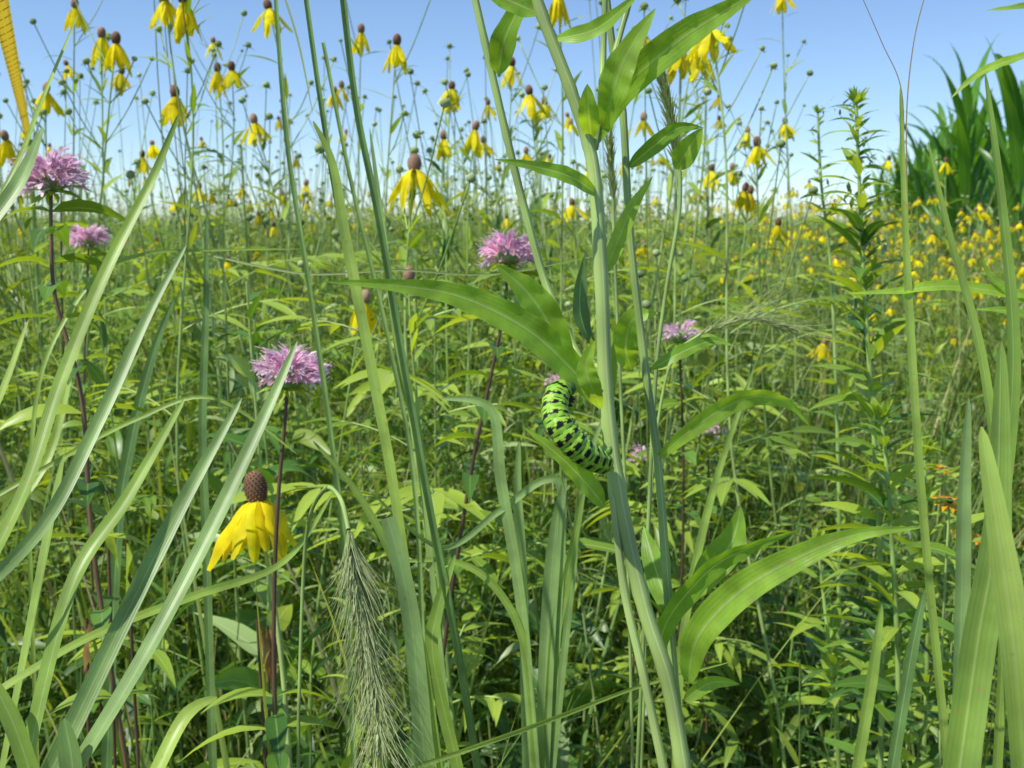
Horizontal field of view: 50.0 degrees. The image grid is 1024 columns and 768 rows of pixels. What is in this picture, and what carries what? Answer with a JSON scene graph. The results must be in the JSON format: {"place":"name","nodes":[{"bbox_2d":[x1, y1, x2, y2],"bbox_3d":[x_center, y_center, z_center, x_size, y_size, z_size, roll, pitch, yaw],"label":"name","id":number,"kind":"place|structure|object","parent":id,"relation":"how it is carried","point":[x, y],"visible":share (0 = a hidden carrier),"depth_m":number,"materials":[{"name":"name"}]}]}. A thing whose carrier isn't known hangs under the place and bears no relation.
{"place":"outdoors","nodes":[
{"label":"outdoors","id":0,"kind":"place"},
{"bbox_2d":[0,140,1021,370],"bbox_3d":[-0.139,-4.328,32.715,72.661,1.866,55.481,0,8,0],"label":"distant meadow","id":1,"kind":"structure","parent":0,"point":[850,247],"depth_m":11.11,"materials":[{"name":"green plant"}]},
{"bbox_2d":[0,0,1023,228],"label":"sky","id":2,"kind":"structure","parent":0,"point":[844,50],"materials":[{"name":"blue"}]},
{"bbox_2d":[0,98,1023,767],"bbox_3d":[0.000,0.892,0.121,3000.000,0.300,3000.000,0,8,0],"label":"ground","id":3,"kind":"structure","parent":0,"point":[510,664],"depth_m":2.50,"materials":[{"name":"green plant"}]},
{"bbox_2d":[0,0,61,691],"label":"coneflower","id":4,"kind":"object","parent":3,"relation":"on","point":[8,45],"visible":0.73,"depth_m":1.17,"materials":[{"name":"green plant"}]},
{"bbox_2d":[26,146,98,730],"bbox_3d":[-0.702,0.222,1.765,0.080,1.187,0.105,6,10,37],"label":"wild bergamot","id":5,"kind":"object","parent":3,"relation":"on","point":[61,269],"visible":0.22,"depth_m":1.72,"materials":[{"name":"green plant"}]},
{"bbox_2d":[3,0,134,711],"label":"grey headed coneflower","id":6,"kind":"object","parent":3,"relation":"on","point":[74,12],"visible":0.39,"depth_m":1.84,"materials":[{"name":"green plant"}]},
{"bbox_2d":[0,68,152,744],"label":"grey headed coneflower","id":7,"kind":"object","parent":3,"relation":"on","point":[49,102],"visible":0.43,"depth_m":1.82,"materials":[{"name":"green plant"}]},
{"bbox_2d":[0,142,165,767],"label":"wild bergamot","id":8,"kind":"object","parent":3,"relation":"on","point":[50,174],"visible":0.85,"depth_m":0.74,"materials":[{"name":"green plant"}]},
{"bbox_2d":[37,223,131,740],"bbox_3d":[-0.530,0.344,1.398,0.116,1.090,0.119,5,9,31],"label":"wild bergamot","id":9,"kind":"object","parent":3,"relation":"on","point":[89,239],"visible":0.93,"depth_m":1.36,"materials":[{"name":"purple plant"}]},
{"bbox_2d":[82,618,92,767],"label":"withered leaf","id":10,"kind":"object","parent":3,"relation":"on","point":[86,654],"visible":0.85,"depth_m":0.70,"materials":[{"name":"brown plant"}]},
{"bbox_2d":[0,109,199,764],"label":"grey headed coneflower","id":11,"kind":"object","parent":3,"relation":"on","point":[7,151],"visible":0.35,"depth_m":1.76,"materials":[{"name":"green plant"}]},
{"bbox_2d":[0,0,213,764],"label":"grey headed coneflower","id":12,"kind":"object","parent":3,"relation":"on","point":[116,53],"visible":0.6,"depth_m":1.51,"materials":[{"name":"green plant"}]},
{"bbox_2d":[103,490,118,767],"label":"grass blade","id":13,"kind":"object","parent":3,"relation":"on","point":[110,544],"visible":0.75,"depth_m":0.81,"materials":[{"name":"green plant"}]},
{"bbox_2d":[11,26,242,672],"bbox_3d":[-0.645,0.145,1.695,0.278,1.360,0.388,6,10,39],"label":"grey headed coneflower","id":14,"kind":"object","parent":3,"relation":"on","point":[102,43],"visible":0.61,"depth_m":1.66,"materials":[{"name":"green plant"}]},
{"bbox_2d":[125,540,139,767],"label":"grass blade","id":15,"kind":"object","parent":3,"relation":"on","point":[130,568],"visible":0.72,"depth_m":0.81,"materials":[{"name":"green plant"}]},
{"bbox_2d":[121,150,219,631],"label":"grey headed coneflower","id":16,"kind":"object","parent":3,"relation":"on","point":[144,169],"visible":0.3,"depth_m":2.53,"materials":[{"name":"green plant"}]},
{"bbox_2d":[30,0,333,696],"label":"grey headed coneflower","id":17,"kind":"object","parent":3,"relation":"on","point":[185,21],"visible":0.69,"depth_m":1.28,"materials":[{"name":"green plant"}]},
{"bbox_2d":[148,161,239,596],"bbox_3d":[-0.840,0.071,2.703,0.273,1.236,0.328,6,10,39],"label":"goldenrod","id":18,"kind":"object","parent":3,"relation":"on","point":[200,200],"visible":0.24,"depth_m":2.72,"materials":[{"name":"green plant"}]},
{"bbox_2d":[175,236,242,525],"bbox_3d":[-0.751,0.161,2.732,0.347,1.049,0.312,3,8,19],"label":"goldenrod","id":19,"kind":"object","parent":3,"relation":"on","point":[227,264],"visible":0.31,"depth_m":2.72,"materials":[{"name":"green plant"}]},
{"bbox_2d":[135,42,284,745],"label":"grey headed coneflower","id":20,"kind":"object","parent":3,"relation":"on","point":[232,77],"visible":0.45,"depth_m":1.95,"materials":[{"name":"green plant"}]},
{"bbox_2d":[166,24,277,589],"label":"grey headed coneflower","id":21,"kind":"object","parent":3,"relation":"on","point":[212,39],"visible":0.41,"depth_m":2.75,"materials":[{"name":"green plant"}]},
{"bbox_2d":[150,10,319,724],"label":"grey headed coneflower","id":22,"kind":"object","parent":3,"relation":"on","point":[215,83],"visible":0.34,"depth_m":1.97,"materials":[{"name":"green plant"}]},
{"bbox_2d":[207,470,295,767],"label":"grey headed coneflower","id":23,"kind":"object","parent":3,"relation":"on","point":[251,524],"visible":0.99,"depth_m":0.75,"materials":[{"name":"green plant"}]},
{"bbox_2d":[126,40,379,729],"bbox_3d":[-0.351,0.182,1.610,0.358,1.309,0.347,-5,9,-34],"label":"grey headed coneflower","id":24,"kind":"object","parent":3,"relation":"on","point":[170,111],"visible":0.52,"depth_m":1.52,"materials":[{"name":"green plant"}]},
{"bbox_2d":[138,0,368,757],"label":"grey headed coneflower","id":25,"kind":"object","parent":3,"relation":"on","point":[165,11],"visible":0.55,"depth_m":1.48,"materials":[{"name":"green plant"}]},
{"bbox_2d":[181,341,337,767],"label":"wild bergamot","id":26,"kind":"object","parent":3,"relation":"on","point":[302,370],"visible":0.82,"depth_m":0.70,"materials":[{"name":"purple plant"}]},
{"bbox_2d":[256,618,270,767],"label":"withered leaf","id":27,"kind":"object","parent":3,"relation":"on","point":[266,650],"visible":0.85,"depth_m":0.85,"materials":[{"name":"brown plant"}]},
{"bbox_2d":[265,625,277,753],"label":"withered leaf","id":28,"kind":"object","parent":3,"relation":"on","point":[268,636],"visible":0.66,"depth_m":0.86,"materials":[{"name":"brown plant"}]},
{"bbox_2d":[249,201,319,472],"bbox_3d":[-0.671,0.015,3.348,0.373,1.175,0.352,2,8,15],"label":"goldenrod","id":29,"kind":"object","parent":3,"relation":"on","point":[273,223],"visible":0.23,"depth_m":3.28,"materials":[{"name":"green plant"}]},
{"bbox_2d":[101,0,481,767],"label":"bluestem grass","id":30,"kind":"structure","parent":3,"relation":"on","point":[405,390],"depth_m":0.65,"materials":[{"name":"green plant"}]},
{"bbox_2d":[0,0,592,767],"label":"wild rye grass","id":31,"kind":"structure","parent":3,"relation":"on","point":[22,740],"depth_m":0.55,"materials":[{"name":"green plant"}]},
{"bbox_2d":[237,81,389,757],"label":"grey headed coneflower","id":32,"kind":"object","parent":3,"relation":"on","point":[255,128],"visible":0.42,"depth_m":1.84,"materials":[{"name":"green plant"}]},
{"bbox_2d":[268,161,361,449],"bbox_3d":[-0.531,0.050,2.877,0.341,1.231,0.370,-5,9,-31],"label":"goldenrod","id":33,"kind":"object","parent":3,"relation":"on","point":[305,186],"visible":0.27,"depth_m":2.73,"materials":[{"name":"green plant"}]},
{"bbox_2d":[181,260,484,767],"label":"grey headed coneflower","id":34,"kind":"object","parent":3,"relation":"on","point":[284,576],"visible":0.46,"depth_m":1.26,"materials":[{"name":"green plant"}]},
{"bbox_2d":[273,86,398,605],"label":"grey headed coneflower","id":35,"kind":"object","parent":3,"relation":"on","point":[338,100],"visible":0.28,"depth_m":2.54,"materials":[{"name":"green plant"}]},
{"bbox_2d":[252,0,425,721],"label":"grey headed coneflower","id":36,"kind":"object","parent":3,"relation":"on","point":[360,42],"visible":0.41,"depth_m":1.98,"materials":[{"name":"green plant"}]},
{"bbox_2d":[239,0,461,767],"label":"grey headed coneflower","id":37,"kind":"object","parent":3,"relation":"on","point":[268,13],"visible":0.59,"depth_m":1.64,"materials":[{"name":"green plant"}]},
{"bbox_2d":[270,0,453,767],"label":"grey headed coneflower","id":38,"kind":"object","parent":3,"relation":"on","point":[396,57],"visible":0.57,"depth_m":1.65,"materials":[{"name":"green plant"}]},
{"bbox_2d":[297,486,435,767],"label":"canada wild rye","id":39,"kind":"object","parent":3,"relation":"on","point":[353,567],"visible":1,"depth_m":0.50,"materials":[{"name":"green plant"}]},
{"bbox_2d":[269,142,557,753],"bbox_3d":[-0.056,0.384,1.046,0.286,1.211,0.329,-5,9,-33],"label":"grey headed coneflower","id":40,"kind":"object","parent":3,"relation":"on","point":[455,498],"visible":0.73,"depth_m":1.01,"materials":[{"name":"green plant"}]},
{"bbox_2d":[231,98,641,767],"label":"grey headed coneflower","id":41,"kind":"object","parent":3,"relation":"on","point":[413,176],"visible":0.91,"depth_m":1.07,"materials":[{"name":"green plant"}]},
{"bbox_2d":[349,43,539,720],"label":"grey headed coneflower","id":42,"kind":"object","parent":3,"relation":"on","point":[454,96],"visible":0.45,"depth_m":2.04,"materials":[{"name":"green plant"}]},
{"bbox_2d":[398,227,554,723],"bbox_3d":[-0.036,0.431,0.940,0.166,1.121,0.106,-3,8,-19],"label":"wild bergamot","id":43,"kind":"object","parent":3,"relation":"on","point":[508,252],"visible":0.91,"depth_m":0.89,"materials":[{"name":"green plant"}]},
{"bbox_2d":[379,24,574,732],"bbox_3d":[-0.066,0.076,2.022,0.362,1.408,0.294,1,8,11],"label":"grey headed coneflower","id":44,"kind":"object","parent":3,"relation":"on","point":[509,74],"visible":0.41,"depth_m":1.96,"materials":[{"name":"green plant"}]},
{"bbox_2d":[421,122,534,687],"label":"grey headed coneflower","id":45,"kind":"object","parent":3,"relation":"on","point":[443,149],"visible":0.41,"depth_m":1.97,"materials":[{"name":"green plant"}]},
{"bbox_2d":[380,79,578,767],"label":"grey headed coneflower","id":46,"kind":"object","parent":3,"relation":"on","point":[473,139],"visible":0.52,"depth_m":1.82,"materials":[{"name":"green plant"}]},
{"bbox_2d":[424,114,594,563],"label":"grey headed coneflower","id":47,"kind":"object","parent":3,"relation":"on","point":[526,156],"visible":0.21,"depth_m":2.54,"materials":[{"name":"green plant"}]},
{"bbox_2d":[0,119,1023,767],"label":"meadow foliage","id":48,"kind":"object","parent":3,"relation":"on","point":[230,677],"visible":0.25,"depth_m":1.66,"materials":[{"name":"green plant"}]},
{"bbox_2d":[0,0,1023,767],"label":"coneflower patch","id":49,"kind":"object","parent":3,"relation":"on","point":[308,436],"visible":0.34,"depth_m":2.33,"materials":[{"name":"green plant"}]},
{"bbox_2d":[313,370,753,767],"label":"prairie grass clump","id":50,"kind":"object","parent":3,"relation":"on","point":[539,729],"visible":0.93,"depth_m":0.70,"materials":[{"name":"green plant"}]},
{"bbox_2d":[523,372,579,721],"bbox_3d":[0.076,0.376,2.044,0.084,0.808,0.099,5,9,35],"label":"wild bergamot","id":51,"kind":"object","parent":3,"relation":"on","point":[536,512],"visible":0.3,"depth_m":2.00,"materials":[{"name":"green plant"}]},
{"bbox_2d":[457,67,662,765],"bbox_3d":[0.082,0.135,1.849,0.432,1.338,0.342,0,8,0],"label":"grey headed coneflower","id":52,"kind":"object","parent":3,"relation":"on","point":[530,99],"visible":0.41,"depth_m":1.83,"materials":[{"name":"green plant"}]},
{"bbox_2d":[459,0,676,701],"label":"grey headed coneflower","id":53,"kind":"object","parent":3,"relation":"on","point":[557,9],"visible":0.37,"depth_m":1.56,"materials":[{"name":"green plant"}]},
{"bbox_2d":[505,185,672,565],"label":"grey headed coneflower","id":54,"kind":"object","parent":3,"relation":"on","point":[569,211],"visible":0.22,"depth_m":2.33,"materials":[{"name":"green plant"}]},
{"bbox_2d":[515,71,665,665],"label":"grey headed coneflower","id":55,"kind":"object","parent":3,"relation":"on","point":[558,196],"visible":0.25,"depth_m":2.20,"materials":[{"name":"green plant"}]},
{"bbox_2d":[535,15,673,686],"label":"grey headed coneflower","id":56,"kind":"object","parent":3,"relation":"on","point":[647,40],"visible":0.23,"depth_m":2.34,"materials":[{"name":"green plant"}]},
{"bbox_2d":[601,122,633,767],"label":"canada wild rye","id":57,"kind":"object","parent":3,"relation":"on","point":[610,152],"visible":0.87,"depth_m":0.70,"materials":[{"name":"green plant"}]},
{"bbox_2d":[324,0,920,767],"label":"leafy prairie plant","id":58,"kind":"object","parent":3,"relation":"on","point":[630,70],"visible":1,"depth_m":0.42,"materials":[{"name":"green plant"}]},
{"bbox_2d":[541,380,613,473],"bbox_3d":[0.023,0.017,0.403,0.025,0.035,0.024,3,8,19],"label":"swallowtail caterpillar","id":59,"kind":"object","parent":58,"relation":"attached to","point":[571,440],"visible":1,"depth_m":0.40},
{"bbox_2d":[605,442,665,767],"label":"wild bergamot","id":60,"kind":"object","parent":3,"relation":"on","point":[624,664],"visible":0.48,"depth_m":1.56,"materials":[{"name":"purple plant"}]},
{"bbox_2d":[466,25,811,744],"bbox_3d":[0.165,0.182,1.560,0.484,1.321,0.338,2,8,15],"label":"grey headed coneflower","id":61,"kind":"object","parent":3,"relation":"on","point":[682,64],"visible":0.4,"depth_m":1.48,"materials":[{"name":"green plant"}]},
{"bbox_2d":[508,23,772,762],"bbox_3d":[0.167,0.185,1.481,0.387,1.336,0.284,-3,8,-20],"label":"grey headed coneflower","id":62,"kind":"object","parent":3,"relation":"on","point":[693,705],"visible":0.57,"depth_m":1.48,"materials":[{"name":"green plant"}]},
{"bbox_2d":[635,68,683,767],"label":"canada wild rye","id":63,"kind":"object","parent":3,"relation":"on","point":[664,94],"visible":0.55,"depth_m":0.60,"materials":[{"name":"green plant"}]},
{"bbox_2d":[578,22,779,761],"bbox_3d":[0.250,0.147,1.644,0.304,1.368,0.276,0,8,0],"label":"grey headed coneflower","id":64,"kind":"object","parent":3,"relation":"on","point":[726,668],"visible":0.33,"depth_m":1.59,"materials":[{"name":"green plant"}]},
{"bbox_2d":[640,319,719,767],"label":"wild bergamot","id":65,"kind":"object","parent":3,"relation":"on","point":[677,336],"visible":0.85,"depth_m":1.22,"materials":[{"name":"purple plant"}]},
{"bbox_2d":[652,120,752,504],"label":"grey headed coneflower","id":66,"kind":"object","parent":3,"relation":"on","point":[712,174],"visible":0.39,"depth_m":2.35,"materials":[{"name":"green plant"}]},
{"bbox_2d":[672,423,739,760],"bbox_3d":[0.268,0.444,1.528,0.083,0.812,0.095,6,10,36],"label":"wild bergamot","id":67,"kind":"object","parent":3,"relation":"on","point":[709,434],"visible":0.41,"depth_m":1.49,"materials":[{"name":"green plant"}]},
{"bbox_2d":[667,228,793,536],"bbox_3d":[0.558,0.144,2.782,0.320,1.070,0.346,1,8,10],"label":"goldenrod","id":68,"kind":"object","parent":3,"relation":"on","point":[722,282],"visible":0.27,"depth_m":2.72,"materials":[{"name":"green plant"}]},
{"bbox_2d":[658,159,811,748],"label":"grey headed coneflower","id":69,"kind":"object","parent":3,"relation":"on","point":[750,191],"visible":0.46,"depth_m":2.05,"materials":[{"name":"green plant"}]},
{"bbox_2d":[686,127,793,631],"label":"grey headed coneflower","id":70,"kind":"object","parent":3,"relation":"on","point":[732,181],"visible":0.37,"depth_m":2.53,"materials":[{"name":"green plant"}]},
{"bbox_2d":[640,276,848,767],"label":"canada wild rye","id":71,"kind":"object","parent":3,"relation":"on","point":[780,323],"visible":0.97,"depth_m":0.80,"materials":[{"name":"green plant"}]},
{"bbox_2d":[709,104,845,619],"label":"grey headed coneflower","id":72,"kind":"object","parent":3,"relation":"on","point":[745,139],"visible":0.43,"depth_m":2.52,"materials":[{"name":"green plant"}]},
{"bbox_2d":[617,0,941,767],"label":"grey headed coneflower","id":73,"kind":"object","parent":3,"relation":"on","point":[711,40],"visible":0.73,"depth_m":1.31,"materials":[{"name":"green plant"}]},
{"bbox_2d":[719,104,866,602],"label":"grey headed coneflower","id":74,"kind":"object","parent":3,"relation":"on","point":[790,131],"visible":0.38,"depth_m":2.54,"materials":[{"name":"green plant"}]},
{"bbox_2d":[695,69,896,766],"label":"grey headed coneflower","id":75,"kind":"object","parent":3,"relation":"on","point":[756,156],"visible":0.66,"depth_m":1.75,"materials":[{"name":"green plant"}]},
{"bbox_2d":[721,0,882,636],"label":"grey headed coneflower","id":76,"kind":"object","parent":3,"relation":"on","point":[781,5],"visible":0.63,"depth_m":2.26,"materials":[{"name":"green plant"}]},
{"bbox_2d":[796,97,872,767],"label":"goldenrod plant","id":77,"kind":"object","parent":3,"relation":"on","point":[817,110],"visible":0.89,"depth_m":1.30,"materials":[{"name":"green plant"}]},
{"bbox_2d":[769,527,916,767],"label":"goldenrod plant","id":78,"kind":"object","parent":3,"relation":"on","point":[832,626],"visible":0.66,"depth_m":1.10,"materials":[{"name":"green plant"}]},
{"bbox_2d":[825,136,924,463],"bbox_3d":[1.137,-0.077,3.400,0.334,1.342,0.394,7,10,43],"label":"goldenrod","id":79,"kind":"object","parent":3,"relation":"on","point":[887,163],"visible":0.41,"depth_m":3.31,"materials":[{"name":"green plant"}]},
{"bbox_2d":[801,85,954,767],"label":"goldenrod plant","id":80,"kind":"object","parent":3,"relation":"on","point":[878,342],"visible":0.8,"depth_m":0.95,"materials":[{"name":"green plant"}]},
{"bbox_2d":[801,397,971,767],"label":"goldenrod plant","id":81,"kind":"object","parent":3,"relation":"on","point":[877,496],"visible":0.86,"depth_m":0.90,"materials":[{"name":"green plant"}]},
{"bbox_2d":[863,435,995,767],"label":"goldenrod plant","id":82,"kind":"object","parent":3,"relation":"on","point":[933,753],"visible":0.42,"depth_m":1.10,"materials":[{"name":"green plant"}]},
{"bbox_2d":[843,2,1023,317],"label":"leafy prairie plant","id":83,"kind":"object","parent":3,"relation":"on","point":[997,288],"visible":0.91,"depth_m":0.50,"materials":[{"name":"green plant"}]},
{"bbox_2d":[910,465,958,749],"bbox_3d":[0.616,0.477,1.642,0.087,0.715,0.096,5,9,33],"label":"black eyed susan","id":84,"kind":"object","parent":3,"relation":"on","point":[954,475],"visible":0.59,"depth_m":1.61,"materials":[{"name":"green plant"}]},
{"bbox_2d":[890,495,983,767],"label":"black eyed susan","id":85,"kind":"object","parent":3,"relation":"on","point":[974,519],"visible":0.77,"depth_m":0.88,"materials":[{"name":"green plant"}]},
{"bbox_2d":[852,0,1023,767],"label":"tall grass","id":86,"kind":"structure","parent":3,"relation":"on","point":[989,610],"depth_m":0.42,"materials":[{"name":"green plant"}]},
{"bbox_2d":[919,530,980,765],"bbox_3d":[0.523,0.522,1.328,0.096,0.710,0.081,0,8,0],"label":"black eyed susan","id":87,"kind":"object","parent":3,"relation":"on","point":[950,696],"visible":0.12,"depth_m":1.31,"materials":[{"name":"green plant"}]},
{"bbox_2d":[913,125,1003,538],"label":"grey headed coneflower","id":88,"kind":"object","parent":3,"relation":"on","point":[948,169],"visible":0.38,"depth_m":3.26,"materials":[{"name":"green plant"}]},
{"bbox_2d":[943,534,1017,766],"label":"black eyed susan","id":89,"kind":"object","parent":3,"relation":"on","point":[976,542],"visible":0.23,"depth_m":1.38,"materials":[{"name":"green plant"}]},
{"bbox_2d":[863,33,1023,322],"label":"corn field","id":90,"kind":"structure","parent":0,"point":[969,143],"depth_m":7.51,"materials":[{"name":"green plant"}]}
]}

